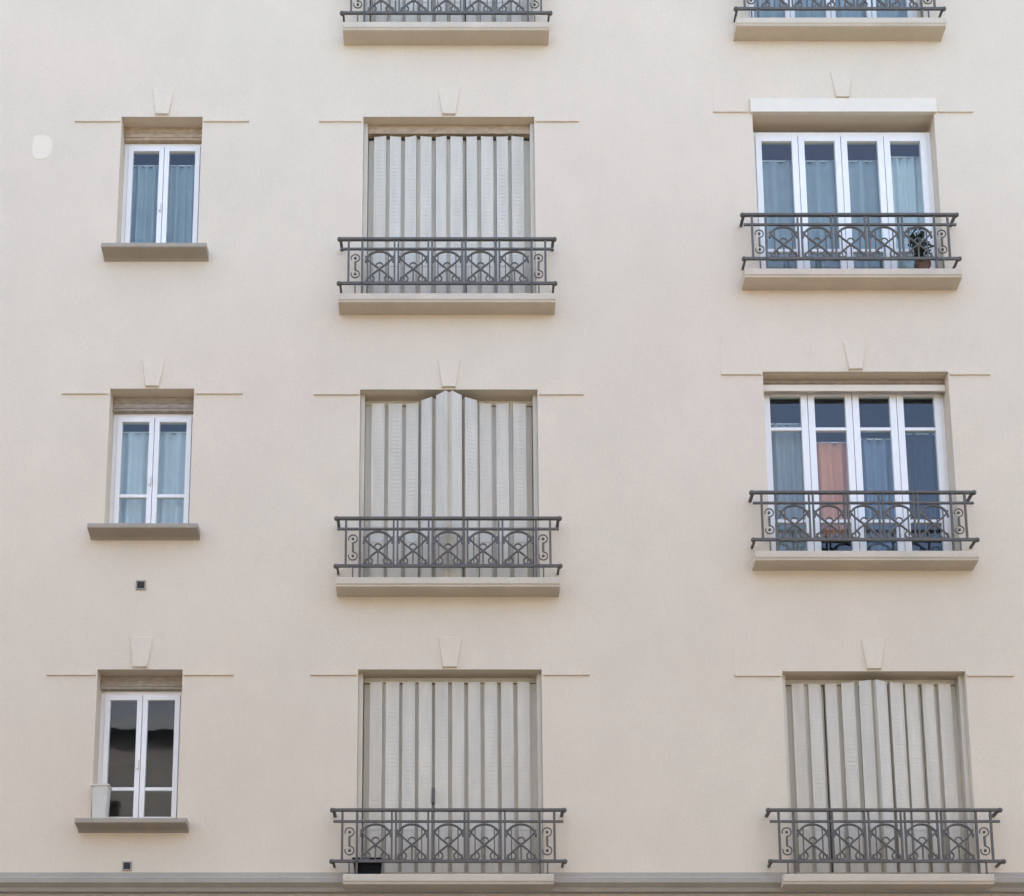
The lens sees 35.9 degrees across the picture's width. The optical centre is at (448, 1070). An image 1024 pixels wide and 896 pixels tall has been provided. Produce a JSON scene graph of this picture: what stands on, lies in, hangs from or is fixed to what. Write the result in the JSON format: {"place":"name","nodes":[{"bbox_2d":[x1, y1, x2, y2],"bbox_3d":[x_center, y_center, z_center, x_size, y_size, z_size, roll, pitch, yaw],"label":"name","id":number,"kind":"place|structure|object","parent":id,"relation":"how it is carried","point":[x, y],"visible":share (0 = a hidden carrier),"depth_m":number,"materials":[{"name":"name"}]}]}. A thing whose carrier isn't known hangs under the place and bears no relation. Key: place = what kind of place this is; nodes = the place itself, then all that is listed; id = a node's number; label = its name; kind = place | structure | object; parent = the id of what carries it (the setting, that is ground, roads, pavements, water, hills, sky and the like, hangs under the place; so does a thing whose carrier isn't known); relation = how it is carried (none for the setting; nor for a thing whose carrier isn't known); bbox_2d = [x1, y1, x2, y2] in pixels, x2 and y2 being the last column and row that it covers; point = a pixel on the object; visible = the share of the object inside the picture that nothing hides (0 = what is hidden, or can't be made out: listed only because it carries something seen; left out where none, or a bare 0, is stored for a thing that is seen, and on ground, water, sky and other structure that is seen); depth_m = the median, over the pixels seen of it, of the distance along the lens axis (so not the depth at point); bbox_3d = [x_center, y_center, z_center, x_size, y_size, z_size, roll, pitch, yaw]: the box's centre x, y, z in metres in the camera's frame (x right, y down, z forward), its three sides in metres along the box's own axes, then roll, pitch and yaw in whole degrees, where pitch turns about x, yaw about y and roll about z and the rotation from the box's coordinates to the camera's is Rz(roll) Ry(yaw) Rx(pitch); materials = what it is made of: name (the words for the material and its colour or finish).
{"place":"outdoors","nodes":[
{"label":"outdoors","id":0,"kind":"place"},
{"label":"ground","id":1,"kind":"structure","parent":0,"visible":0},
{"bbox_2d":[0,0,1023,895],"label":"apartment building","id":2,"kind":"structure","parent":1,"relation":"on","point":[474,360],"depth_m":16.60,"materials":[{"name":"paint"}]},
{"bbox_2d":[91,784,111,817],"bbox_3d":[-3.475,-2.663,15.778,0.182,0.360,0.142,0,-11,0],"label":"planter box","id":3,"kind":"object","parent":2,"relation":"on","point":[101,793],"visible":0.94,"depth_m":15.73,"materials":[{"name":"white plastic"}]},
{"bbox_2d":[97,676,181,817],"bbox_3d":[-3.140,-3.238,16.135,0.863,1.614,0.158,0,-11,0],"label":"window","id":4,"kind":"structure","parent":2,"relation":"in","point":[142,690],"depth_m":16.17,"materials":[{"name":"white plastic"}]},
{"bbox_2d":[109,398,193,522],"bbox_3d":[-3.130,-6.354,16.741,0.883,1.614,0.158,0,-11,0],"label":"window","id":5,"kind":"structure","parent":2,"relation":"in","point":[153,412],"depth_m":16.78,"materials":[{"name":"white plastic"}]},
{"bbox_2d":[119,432,185,522],"bbox_3d":[-3.130,-6.195,16.792,0.840,1.291,0.086,0,-11,0],"label":"curtain","id":6,"kind":"object","parent":2,"relation":"hanging from","point":[172,458],"visible":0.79,"depth_m":16.82,"materials":[{"name":"white fabric"}]},
{"bbox_2d":[121,128,201,242],"bbox_3d":[-3.140,-9.579,17.368,0.883,1.664,0.158,0,-11,0],"label":"window","id":7,"kind":"structure","parent":2,"relation":"in","point":[163,142],"depth_m":17.42,"materials":[{"name":"white plastic"}]},
{"bbox_2d":[131,165,194,242],"bbox_3d":[-3.140,-9.400,17.415,0.840,1.301,0.086,0,-11,0],"label":"curtain","id":8,"kind":"object","parent":2,"relation":"hanging from","point":[180,206],"visible":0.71,"depth_m":17.44,"materials":[{"name":"white fabric"}]},
{"bbox_2d":[352,857,381,873],"bbox_3d":[-0.800,-1.999,15.562,0.302,0.165,0.102,0,-11,0],"label":"planter box","id":9,"kind":"object","parent":2,"relation":"on","point":[369,868],"visible":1,"depth_m":15.52,"materials":[{"name":"black plastic"}]},
{"bbox_2d":[365,0,532,21],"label":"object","id":10,"kind":"structure","parent":2,"relation":"in","point":[374,18],"depth_m":17.72,"materials":[{"name":"grey paint"}]},
{"bbox_2d":[359,390,538,576],"bbox_3d":[0.000,-6.052,16.552,1.868,2.258,0.393,0,-11,0],"label":"window","id":11,"kind":"structure","parent":2,"relation":"in","point":[500,443],"depth_m":16.59,"materials":[{"name":"grey paint"}]},
{"bbox_2d":[363,123,535,292],"bbox_3d":[0.000,-9.259,17.269,1.868,2.328,0.210,0,-11,0],"label":"window","id":12,"kind":"structure","parent":2,"relation":"in","point":[403,165],"depth_m":17.27,"materials":[{"name":"grey paint"}]},
{"bbox_2d":[357,673,542,871],"bbox_3d":[0.010,-2.935,16.040,1.863,2.243,0.210,0,-11,0],"label":"window","id":13,"kind":"structure","parent":2,"relation":"in","point":[429,742],"depth_m":16.02,"materials":[{"name":"grey paint"}]},
{"bbox_2d":[771,423,805,550],"bbox_3d":[3.573,-6.077,16.770,0.524,1.731,0.083,0,-11,0],"label":"curtain","id":14,"kind":"object","parent":2,"relation":"hanging from","point":[787,461],"visible":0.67,"depth_m":16.82,"materials":[{"name":"grey fabric"}]},
{"bbox_2d":[762,160,882,268],"bbox_3d":[4.069,-9.258,17.388,1.466,1.711,0.086,0,-11,0],"label":"curtain","id":15,"kind":"object","parent":2,"relation":"hanging from","point":[820,187],"visible":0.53,"depth_m":17.45,"materials":[{"name":"white fabric"}]},
{"bbox_2d":[753,0,906,17],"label":"curtain","id":16,"kind":"object","parent":2,"relation":"hanging from","point":[839,14],"visible":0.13,"depth_m":17.92,"materials":[{"name":"white fabric"}]},
{"bbox_2d":[748,0,916,17],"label":"window","id":17,"kind":"structure","parent":2,"relation":"in","point":[787,14],"depth_m":17.79,"materials":[{"name":"white plastic"}]},
{"bbox_2d":[816,442,850,537],"bbox_3d":[4.063,-6.166,16.787,0.514,1.111,0.082,0,-11,0],"label":"curtain","id":18,"kind":"object","parent":2,"relation":"hanging from","point":[832,465],"visible":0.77,"depth_m":16.81,"materials":[{"name":"fabric"}]},
{"bbox_2d":[750,98,938,268],"bbox_3d":[4.320,-9.531,17.233,2.038,2.228,0.265,0,-11,0],"label":"window","id":19,"kind":"structure","parent":2,"relation":"in","point":[758,106],"depth_m":17.31,"materials":[{"name":"white plastic"}]},
{"bbox_2d":[763,380,952,550],"bbox_3d":[4.300,-6.283,16.691,1.958,2.165,0.170,0,-11,0],"label":"window","id":20,"kind":"structure","parent":2,"relation":"in","point":[806,391],"depth_m":16.79,"materials":[{"name":"white plastic"}]},
{"bbox_2d":[861,438,896,550],"bbox_3d":[4.542,-6.088,16.768,0.524,1.351,0.079,0,-11,0],"label":"curtain","id":21,"kind":"object","parent":2,"relation":"hanging from","point":[876,465],"visible":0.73,"depth_m":16.81,"materials":[{"name":"blue fabric"}]},
{"bbox_2d":[782,675,975,871],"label":"shutters","id":22,"kind":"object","parent":2,"relation":"in","point":[944,751],"depth_m":16.00,"materials":[{"name":"grey paint"}]},
{"bbox_2d":[891,156,925,268],"bbox_3d":[5.033,-9.282,17.392,0.522,1.761,0.084,0,-11,0],"label":"curtain","id":23,"kind":"object","parent":2,"relation":"hanging from","point":[906,185],"visible":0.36,"depth_m":17.47,"materials":[{"name":"white fabric"}]},
{"bbox_2d":[905,227,933,268],"bbox_3d":[5.040,-8.763,16.913,0.301,0.584,0.197,0,-11,0],"label":"potted plant","id":24,"kind":"object","parent":2,"relation":"on","point":[924,264],"visible":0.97,"depth_m":16.88,"materials":[{"name":"green plant"}]},
{"bbox_2d":[905,433,941,550],"bbox_3d":[5.032,-6.019,16.758,0.494,1.611,0.083,0,-11,0],"label":"curtain","id":25,"kind":"object","parent":2,"relation":"hanging from","point":[921,461],"visible":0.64,"depth_m":16.81,"materials":[{"name":"grey fabric"}]}
]}

